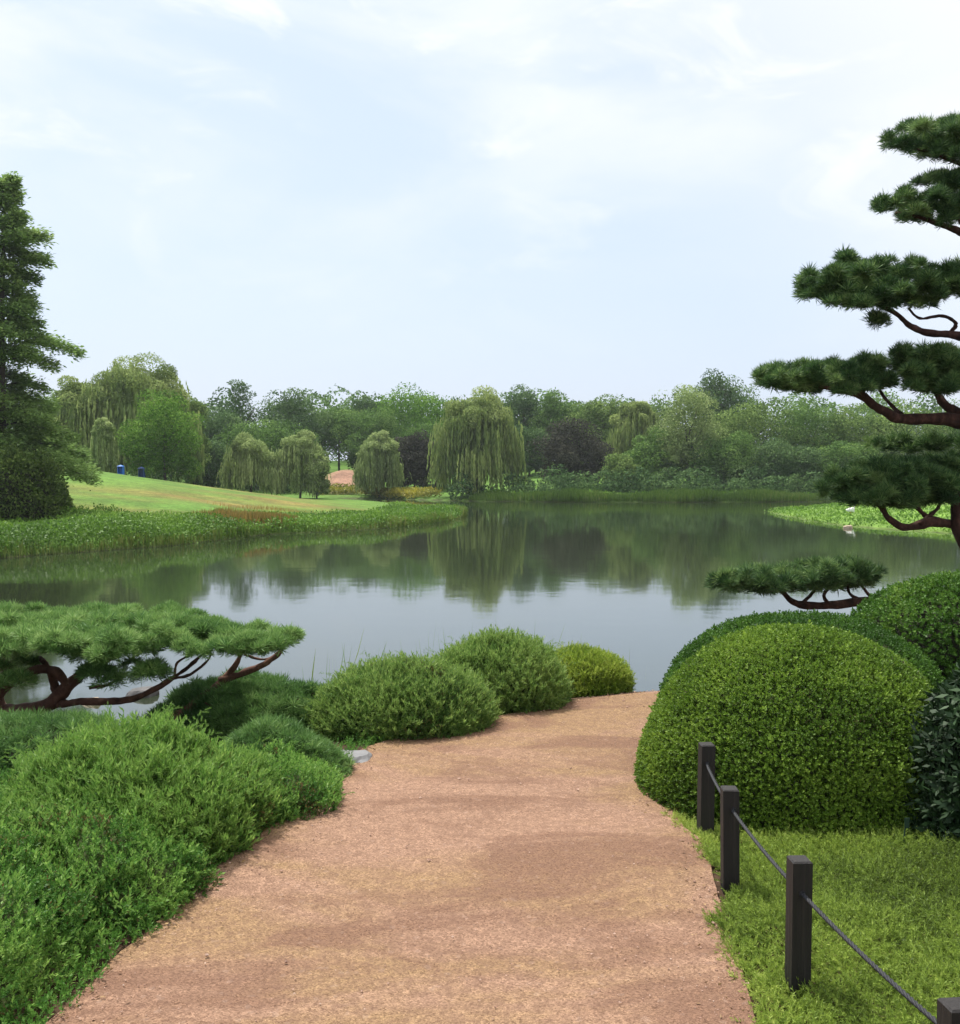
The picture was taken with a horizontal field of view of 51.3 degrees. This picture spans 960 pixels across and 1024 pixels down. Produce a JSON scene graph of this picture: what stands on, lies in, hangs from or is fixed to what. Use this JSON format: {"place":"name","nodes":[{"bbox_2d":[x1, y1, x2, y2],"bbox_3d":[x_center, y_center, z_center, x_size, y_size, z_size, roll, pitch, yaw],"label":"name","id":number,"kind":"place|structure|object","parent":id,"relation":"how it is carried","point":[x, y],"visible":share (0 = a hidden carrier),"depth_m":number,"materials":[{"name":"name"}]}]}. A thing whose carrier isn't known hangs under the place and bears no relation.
{"place":"outdoors","nodes":[
{"label":"outdoors","id":0,"kind":"place"},
{"bbox_2d":[271,429,330,498],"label":"weeping willow","id":1,"kind":"object","parent":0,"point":[292,451],"visible":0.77,"depth_m":100.28,"materials":[{"name":"green plant"}]},
{"bbox_2d":[352,429,411,496],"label":"weeping willow","id":2,"kind":"object","parent":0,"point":[378,461],"visible":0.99,"depth_m":111.30,"materials":[{"name":"green plant"}]},
{"bbox_2d":[46,690,755,1023],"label":"path","id":3,"kind":"structure","parent":0,"point":[524,933],"depth_m":3.75,"materials":[{"name":"brown gravel"}]},
{"bbox_2d":[0,730,394,1023],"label":"edge growth","id":4,"kind":"object","parent":3,"relation":"on","point":[45,998],"visible":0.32,"depth_m":3.32,"materials":[{"name":"green plant"}]},
{"bbox_2d":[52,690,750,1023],"bbox_3d":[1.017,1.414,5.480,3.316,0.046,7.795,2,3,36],"label":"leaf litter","id":5,"kind":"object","parent":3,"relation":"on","point":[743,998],"visible":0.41,"depth_m":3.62,"materials":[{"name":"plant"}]},
{"bbox_2d":[0,460,951,1023],"bbox_3d":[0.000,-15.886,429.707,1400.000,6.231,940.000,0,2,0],"label":"ground","id":6,"kind":"structure","parent":0,"point":[122,492],"depth_m":60.21,"materials":[{"name":"green plant"}]},
{"bbox_2d":[0,753,30,812],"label":"trailing shrub","id":7,"kind":"object","parent":6,"relation":"on","point":[3,773],"visible":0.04,"depth_m":4.66,"materials":[{"name":"green plant"}]},
{"bbox_2d":[0,442,76,521],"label":"evergreen bush","id":8,"kind":"object","parent":6,"relation":"on","point":[31,486],"visible":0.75,"depth_m":40.09,"materials":[{"name":"green plant"}]},
{"bbox_2d":[0,171,104,490],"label":"tall conifer","id":9,"kind":"object","parent":6,"relation":"on","point":[30,418],"visible":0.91,"depth_m":45.39,"materials":[{"name":"green plant"}]},
{"bbox_2d":[28,414,82,455],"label":"broadleaf tree","id":10,"kind":"object","parent":6,"relation":"on","point":[67,425],"visible":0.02,"depth_m":94.44,"materials":[{"name":"green plant"}]},
{"bbox_2d":[0,706,119,775],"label":"juniper","id":11,"kind":"object","parent":6,"relation":"on","point":[22,726],"visible":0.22,"depth_m":5.20,"materials":[{"name":"green plant"}]},
{"bbox_2d":[0,816,132,1023],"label":"trailing shrub","id":12,"kind":"object","parent":6,"relation":"on","point":[27,955],"visible":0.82,"depth_m":3.34,"materials":[{"name":"green plant"}]},
{"bbox_2d":[0,785,176,893],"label":"trailing shrub","id":13,"kind":"object","parent":6,"relation":"on","point":[23,818],"visible":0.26,"depth_m":3.96,"materials":[{"name":"green plant"}]},
{"bbox_2d":[45,375,133,472],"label":"weeping willow","id":14,"kind":"object","parent":6,"relation":"on","point":[79,407],"visible":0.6,"depth_m":95.37,"materials":[{"name":"green plant"}]},
{"bbox_2d":[88,417,119,473],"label":"weeping willow","id":15,"kind":"object","parent":6,"relation":"on","point":[103,448],"visible":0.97,"depth_m":87.19,"materials":[{"name":"green plant"}]},
{"bbox_2d":[10,791,225,945],"bbox_3d":[-1.518,1.381,3.989,1.037,0.493,1.025,0,2,0],"label":"trailing shrub","id":16,"kind":"object","parent":6,"relation":"on","point":[122,891],"visible":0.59,"depth_m":3.79,"materials":[{"name":"green plant"}]},
{"bbox_2d":[117,465,124,474],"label":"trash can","id":17,"kind":"object","parent":6,"relation":"on","point":[120,469],"visible":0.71,"depth_m":85.97,"materials":[{"name":"blue plastic"}]},
{"bbox_2d":[0,503,246,555],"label":"shore plants","id":18,"kind":"object","parent":6,"relation":"on","point":[108,521],"visible":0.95,"depth_m":38.03,"materials":[{"name":"green plant"}]},
{"bbox_2d":[137,466,145,477],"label":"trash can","id":19,"kind":"object","parent":6,"relation":"on","point":[141,472],"visible":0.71,"depth_m":88.97,"materials":[{"name":"blue plastic"}]},
{"bbox_2d":[81,351,204,485],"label":"weeping willow","id":20,"kind":"object","parent":6,"relation":"on","point":[130,382],"visible":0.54,"depth_m":96.67,"materials":[{"name":"green plant"}]},
{"bbox_2d":[0,598,306,719],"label":"flat topped pine","id":21,"kind":"object","parent":6,"relation":"on","point":[98,637],"visible":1,"depth_m":6.13,"materials":[{"name":"green plant"}]},
{"bbox_2d":[0,701,308,871],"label":"feathery shrub","id":22,"kind":"object","parent":6,"relation":"on","point":[168,768],"visible":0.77,"depth_m":4.34,"materials":[{"name":"green plant"}]},
{"bbox_2d":[114,388,205,481],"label":"broadleaf tree","id":23,"kind":"object","parent":6,"relation":"on","point":[145,450],"visible":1,"depth_m":90.86,"materials":[{"name":"green plant"}]},
{"bbox_2d":[186,396,211,484],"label":"broadleaf tree","id":24,"kind":"object","parent":6,"relation":"on","point":[199,406],"visible":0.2,"depth_m":103.62,"materials":[{"name":"green plant"}]},
{"bbox_2d":[179,437,229,487],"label":"broadleaf tree","id":25,"kind":"object","parent":6,"relation":"on","point":[213,468],"visible":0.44,"depth_m":110.08,"materials":[{"name":"green plant"}]},
{"bbox_2d":[200,409,248,445],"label":"broadleaf tree","id":26,"kind":"object","parent":6,"relation":"on","point":[210,430],"visible":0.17,"depth_m":124.79,"materials":[{"name":"green plant"}]},
{"bbox_2d":[133,666,331,743],"bbox_3d":[-1.507,1.275,6.634,1.548,0.487,1.028,0,2,0],"label":"juniper","id":27,"kind":"object","parent":6,"relation":"on","point":[236,703],"visible":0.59,"depth_m":6.41,"materials":[{"name":"green plant"}]},
{"bbox_2d":[214,379,256,439],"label":"tree","id":28,"kind":"object","parent":6,"relation":"on","point":[237,399],"visible":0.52,"depth_m":133.16,"materials":[{"name":"plant"}]},
{"bbox_2d":[185,506,297,529],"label":"russet grass","id":29,"kind":"structure","parent":6,"relation":"on","point":[238,513],"depth_m":46.70,"materials":[{"name":"plant"}]},
{"bbox_2d":[185,728,299,827],"bbox_3d":[-1.330,1.340,4.831,0.974,0.504,1.005,0,2,0],"label":"trailing shrub","id":30,"kind":"object","parent":6,"relation":"on","point":[220,743],"visible":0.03,"depth_m":4.75,"materials":[{"name":"green plant"}]},
{"bbox_2d":[215,431,284,494],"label":"weeping willow","id":31,"kind":"object","parent":6,"relation":"on","point":[249,460],"visible":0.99,"depth_m":98.39,"materials":[{"name":"green plant"}]},
{"bbox_2d":[213,419,320,453],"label":"broadleaf tree","id":32,"kind":"object","parent":6,"relation":"on","point":[270,431],"visible":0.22,"depth_m":120.54,"materials":[{"name":"green plant"}]},
{"bbox_2d":[207,501,362,514],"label":"russet grass","id":33,"kind":"structure","parent":6,"relation":"on","point":[275,509],"depth_m":58.52,"materials":[{"name":"brown plant"}]},
{"bbox_2d":[222,710,358,780],"bbox_3d":[-1.109,1.345,5.471,0.919,0.495,0.757,0,2,0],"label":"juniper","id":34,"kind":"object","parent":6,"relation":"on","point":[286,730],"visible":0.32,"depth_m":5.39,"materials":[{"name":"green plant"}]},
{"bbox_2d":[246,387,338,449],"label":"broadleaf tree","id":35,"kind":"object","parent":6,"relation":"on","point":[293,410],"visible":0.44,"depth_m":134.71,"materials":[{"name":"green plant"}]},
{"bbox_2d":[236,737,354,823],"bbox_3d":[-1.047,1.357,5.107,0.912,0.384,1.118,0,2,0],"label":"feathery shrub","id":36,"kind":"object","parent":6,"relation":"on","point":[320,786],"visible":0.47,"depth_m":4.87,"materials":[{"name":"green plant"}]},
{"bbox_2d":[301,448,330,498],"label":"broadleaf tree","id":37,"kind":"object","parent":6,"relation":"on","point":[319,465],"visible":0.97,"depth_m":100.19,"materials":[{"name":"green plant"}]},
{"bbox_2d":[173,500,467,536],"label":"shore plants","id":38,"kind":"object","parent":6,"relation":"on","point":[372,515],"visible":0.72,"depth_m":51.37,"materials":[{"name":"green plant"}]},
{"bbox_2d":[295,403,366,470],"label":"broadleaf tree","id":39,"kind":"object","parent":6,"relation":"on","point":[338,411],"visible":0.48,"depth_m":139.85,"materials":[{"name":"green plant"}]},
{"bbox_2d":[341,750,371,762],"bbox_3d":[-0.747,1.455,5.752,0.293,0.148,0.256,0,2,0],"label":"edging stone","id":40,"kind":"object","parent":6,"relation":"on","point":[361,756],"visible":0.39,"depth_m":5.71,"materials":[{"name":"grey stone"}]},
{"bbox_2d":[343,394,395,434],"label":"broadleaf tree","id":41,"kind":"object","parent":6,"relation":"on","point":[363,404],"visible":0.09,"depth_m":150.24,"materials":[{"name":"green plant"}]},
{"bbox_2d":[332,407,408,469],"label":"broadleaf tree","id":42,"kind":"object","parent":6,"relation":"on","point":[376,422],"visible":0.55,"depth_m":136.12,"materials":[{"name":"green plant"}]},
{"bbox_2d":[320,483,444,498],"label":"yellow flowers","id":43,"kind":"object","parent":6,"relation":"on","point":[409,492],"visible":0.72,"depth_m":110.65,"materials":[{"name":"plant"}]},
{"bbox_2d":[290,650,503,743],"bbox_3d":[-0.531,1.231,6.548,1.397,0.674,1.135,0,2,0],"label":"mounded shrub","id":44,"kind":"object","parent":6,"relation":"on","point":[405,696],"visible":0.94,"depth_m":6.27,"materials":[{"name":"green plant"}]},
{"bbox_2d":[364,382,451,451],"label":"broadleaf tree","id":45,"kind":"object","parent":6,"relation":"on","point":[421,407],"visible":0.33,"depth_m":146.61,"materials":[{"name":"green plant"}]},
{"bbox_2d":[393,429,437,487],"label":"broadleaf tree","id":46,"kind":"object","parent":6,"relation":"on","point":[415,463],"visible":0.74,"depth_m":120.77,"materials":[{"name":"purple plant"}]},
{"bbox_2d":[404,421,442,486],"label":"broadleaf tree","id":47,"kind":"object","parent":6,"relation":"on","point":[429,428],"visible":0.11,"depth_m":127.10,"materials":[{"name":"green plant"}]},
{"bbox_2d":[259,617,629,679],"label":"tall grass","id":48,"kind":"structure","parent":6,"relation":"on","point":[401,651],"depth_m":7.12,"materials":[{"name":"green plant"}]},
{"bbox_2d":[126,464,825,500],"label":"undergrowth","id":49,"kind":"object","parent":6,"relation":"on","point":[715,484],"visible":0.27,"depth_m":103.62,"materials":[{"name":"green plant"}]},
{"bbox_2d":[8,383,953,462],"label":"woodland","id":50,"kind":"object","parent":6,"relation":"on","point":[324,401],"visible":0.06,"depth_m":158.21,"materials":[{"name":"green plant"}]},
{"bbox_2d":[427,624,578,715],"bbox_3d":[0.135,1.182,7.227,1.192,0.762,1.236,2,3,42],"label":"mounded shrub","id":51,"kind":"object","parent":6,"relation":"on","point":[530,673],"visible":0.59,"depth_m":6.95,"materials":[{"name":"green plant"}]},
{"bbox_2d":[500,384,557,430],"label":"broadleaf tree","id":52,"kind":"object","parent":6,"relation":"on","point":[521,407],"visible":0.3,"depth_m":146.41,"materials":[{"name":"green plant"}]},
{"bbox_2d":[513,423,550,475],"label":"broadleaf tree","id":53,"kind":"object","parent":6,"relation":"on","point":[531,463],"visible":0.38,"depth_m":133.05,"materials":[{"name":"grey plant"}]},
{"bbox_2d":[526,389,585,442],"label":"broadleaf tree","id":54,"kind":"object","parent":6,"relation":"on","point":[553,411],"visible":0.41,"depth_m":143.17,"materials":[{"name":"green plant"}]},
{"bbox_2d":[525,417,615,485],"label":"broadleaf tree","id":55,"kind":"object","parent":6,"relation":"on","point":[558,448],"visible":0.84,"depth_m":114.19,"materials":[{"name":"purple plant"}]},
{"bbox_2d":[563,393,625,465],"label":"broadleaf tree","id":56,"kind":"object","parent":6,"relation":"on","point":[599,414],"visible":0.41,"depth_m":136.33,"materials":[{"name":"green plant"}]},
{"bbox_2d":[552,641,637,697],"bbox_3d":[0.790,1.268,7.867,0.889,0.495,0.830,0,2,0],"label":"mounded shrub","id":57,"kind":"object","parent":6,"relation":"on","point":[600,671],"visible":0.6,"depth_m":7.65,"materials":[{"name":"green plant"}]},
{"bbox_2d":[601,453,643,492],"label":"broadleaf tree","id":58,"kind":"object","parent":6,"relation":"on","point":[622,463],"visible":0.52,"depth_m":106.93,"materials":[{"name":"green plant"}]},
{"bbox_2d":[601,401,661,465],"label":"weeping willow","id":59,"kind":"object","parent":6,"relation":"on","point":[632,419],"visible":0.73,"depth_m":119.87,"materials":[{"name":"green plant"}]},
{"bbox_2d":[475,488,815,495],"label":"plants","id":60,"kind":"object","parent":6,"relation":"on","point":[514,492],"visible":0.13,"depth_m":100.58,"materials":[{"name":"green plant"}]},
{"bbox_2d":[621,425,693,481],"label":"broadleaf tree","id":61,"kind":"object","parent":6,"relation":"on","point":[644,455],"visible":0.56,"depth_m":112.10,"materials":[{"name":"green plant"}]},
{"bbox_2d":[650,390,677,429],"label":"broadleaf tree","id":62,"kind":"object","parent":6,"relation":"on","point":[658,408],"visible":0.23,"depth_m":149.54,"materials":[{"name":"green plant"}]},
{"bbox_2d":[647,384,728,482],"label":"broadleaf tree","id":63,"kind":"object","parent":6,"relation":"on","point":[688,400],"visible":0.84,"depth_m":111.58,"materials":[{"name":"green plant"}]},
{"bbox_2d":[697,742,715,833],"bbox_3d":[1.024,1.312,4.533,0.071,0.530,0.067,0,2,0],"label":"fence post","id":64,"kind":"object","parent":6,"relation":"on","point":[705,794],"visible":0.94,"depth_m":4.50,"materials":[{"name":"black wood"}]},
{"bbox_2d":[682,368,759,442],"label":"broadleaf tree","id":65,"kind":"object","parent":6,"relation":"on","point":[720,390],"visible":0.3,"depth_m":146.17,"materials":[{"name":"green plant"}]},
{"bbox_2d":[688,428,762,488],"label":"broadleaf tree","id":66,"kind":"object","parent":6,"relation":"on","point":[725,462],"visible":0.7,"depth_m":110.21,"materials":[{"name":"green plant"}]},
{"bbox_2d":[720,785,739,894],"bbox_3d":[0.978,1.338,3.913,0.071,0.525,0.066,0,2,0],"label":"fence post","id":67,"kind":"object","parent":6,"relation":"on","point":[729,847],"visible":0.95,"depth_m":3.88,"materials":[{"name":"black wood"}]},
{"bbox_2d":[707,397,815,477],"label":"broadleaf tree","id":68,"kind":"object","parent":6,"relation":"on","point":[754,417],"visible":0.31,"depth_m":117.58,"materials":[{"name":"green plant"}]},
{"bbox_2d":[633,619,935,841],"bbox_3d":[1.668,1.194,5.255,1.728,1.246,1.834,0,2,0],"label":"clipped dome shrub","id":69,"kind":"object","parent":6,"relation":"on","point":[800,725],"visible":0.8,"depth_m":4.69,"materials":[{"name":"green plant"}]},
{"bbox_2d":[745,436,825,491],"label":"broadleaf tree","id":70,"kind":"object","parent":6,"relation":"on","point":[778,459],"visible":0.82,"depth_m":107.99,"materials":[{"name":"green plant"}]},
{"bbox_2d":[702,552,888,609],"bbox_3d":[3.045,0.910,9.203,2.295,1.140,1.218,-1,2,-27],"label":"pine","id":71,"kind":"object","parent":6,"relation":"on","point":[814,574],"visible":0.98,"depth_m":8.78,"materials":[{"name":"green plant"}]},
{"bbox_2d":[785,855,812,998],"bbox_3d":[1.001,1.358,3.143,0.066,0.545,0.066,0,2,0],"label":"fence post","id":72,"kind":"object","parent":6,"relation":"on","point":[798,919],"visible":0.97,"depth_m":3.11,"materials":[{"name":"black wood"}]},
{"bbox_2d":[706,762,936,1023],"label":"rope","id":73,"kind":"object","parent":72,"relation":"attached to","point":[908,997],"visible":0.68,"depth_m":2.86,"materials":[{"name":"grey fabric"}]},
{"bbox_2d":[659,608,944,693],"bbox_3d":[2.171,1.196,6.810,2.006,1.041,1.691,0,2,0],"label":"clipped dome shrub","id":74,"kind":"object","parent":6,"relation":"on","point":[918,660],"visible":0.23,"depth_m":6.69,"materials":[{"name":"green plant"}]},
{"bbox_2d":[763,393,857,453],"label":"broadleaf tree","id":75,"kind":"object","parent":6,"relation":"on","point":[811,420],"visible":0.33,"depth_m":117.24,"materials":[{"name":"green plant"}]},
{"bbox_2d":[808,440,882,478],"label":"broadleaf tree","id":76,"kind":"object","parent":6,"relation":"on","point":[846,453],"visible":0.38,"depth_m":108.64,"materials":[{"name":"green plant"}]},
{"bbox_2d":[846,506,854,511],"bbox_3d":[22.299,-0.096,60.041,0.692,0.675,0.300,0,2,0],"label":"white bird","id":77,"kind":"object","parent":6,"relation":"on","point":[851,509],"visible":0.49,"depth_m":59.93},
{"bbox_2d":[749,111,959,548],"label":"layered pine","id":78,"kind":"object","parent":6,"relation":"on","point":[850,278],"visible":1,"depth_m":8.71,"materials":[{"name":"green plant"}]},
{"bbox_2d":[805,401,904,456],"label":"broadleaf tree","id":79,"kind":"object","parent":6,"relation":"on","point":[851,429],"visible":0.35,"depth_m":115.45,"materials":[{"name":"green plant"}]},
{"bbox_2d":[764,502,951,531],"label":"island grass","id":80,"kind":"structure","parent":6,"relation":"on","point":[829,519],"depth_m":58.77,"materials":[{"name":"green plant"}]},
{"bbox_2d":[778,840,959,1023],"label":"soil bank","id":81,"kind":"structure","parent":6,"relation":"on","point":[880,956],"depth_m":3.29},
{"bbox_2d":[650,785,959,1023],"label":"ground cover","id":82,"kind":"object","parent":81,"relation":"on","point":[854,867],"visible":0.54,"depth_m":3.49,"materials":[{"name":"green plant"}]},
{"bbox_2d":[847,569,959,679],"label":"rounded hedge","id":83,"kind":"object","parent":6,"relation":"on","point":[923,612],"visible":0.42,"depth_m":7.08,"materials":[{"name":"green plant"}]},
{"bbox_2d":[902,818,909,844],"bbox_3d":[1.807,1.404,4.258,0.038,0.208,0.011,0,2,-9],"label":"plant marker","id":84,"kind":"object","parent":6,"relation":"on","point":[906,822],"visible":0.62,"depth_m":4.25,"materials":[{"name":"green plastic"}]},
{"bbox_2d":[855,398,958,457],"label":"broadleaf tree","id":85,"kind":"object","parent":6,"relation":"on","point":[929,428],"visible":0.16,"depth_m":114.02,"materials":[{"name":"green plant"}]},
{"bbox_2d":[894,659,959,848],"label":"broadleaf shrub","id":86,"kind":"object","parent":6,"relation":"on","point":[940,811],"visible":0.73,"depth_m":4.40,"materials":[{"name":"green plant"}]},
{"bbox_2d":[919,398,959,452],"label":"broadleaf tree","id":87,"kind":"object","parent":6,"relation":"on","point":[954,429],"visible":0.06,"depth_m":116.37,"materials":[{"name":"green plant"}]},
{"bbox_2d":[937,997,959,1023],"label":"fence post","id":88,"kind":"object","parent":6,"relation":"on","point":[948,1010],"visible":1,"depth_m":2.30,"materials":[{"name":"black wood"}]},
{"bbox_2d":[426,385,527,494],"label":"weeping willow","id":89,"kind":"object","parent":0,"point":[478,437],"visible":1,"depth_m":105.56,"materials":[{"name":"green plant"}]},
{"bbox_2d":[0,499,959,719],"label":"lake water","id":90,"kind":"structure","parent":0,"point":[623,579],"depth_m":26.97,"materials":[{"name":"grey liquid"}]},
{"bbox_2d":[125,686,158,697],"bbox_3d":[-4.302,2.389,12.652,0.459,0.347,0.346,0,2,0],"label":"shore rock","id":91,"kind":"object","parent":90,"relation":"in","point":[134,691],"visible":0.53,"depth_m":12.57,"materials":[{"name":"stone"}]},
{"bbox_2d":[0,503,467,557],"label":"waterline reeds","id":92,"kind":"object","parent":90,"relation":"on","point":[182,540],"visible":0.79,"depth_m":41.25,"materials":[{"name":"green plant"}]},
{"bbox_2d":[466,487,834,501],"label":"reeds","id":93,"kind":"object","parent":90,"relation":"in","point":[681,494],"visible":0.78,"depth_m":98.68,"materials":[{"name":"green plant"}]},
{"bbox_2d":[0,0,959,460],"label":"sky","id":94,"kind":"structure","parent":0,"point":[586,200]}
]}

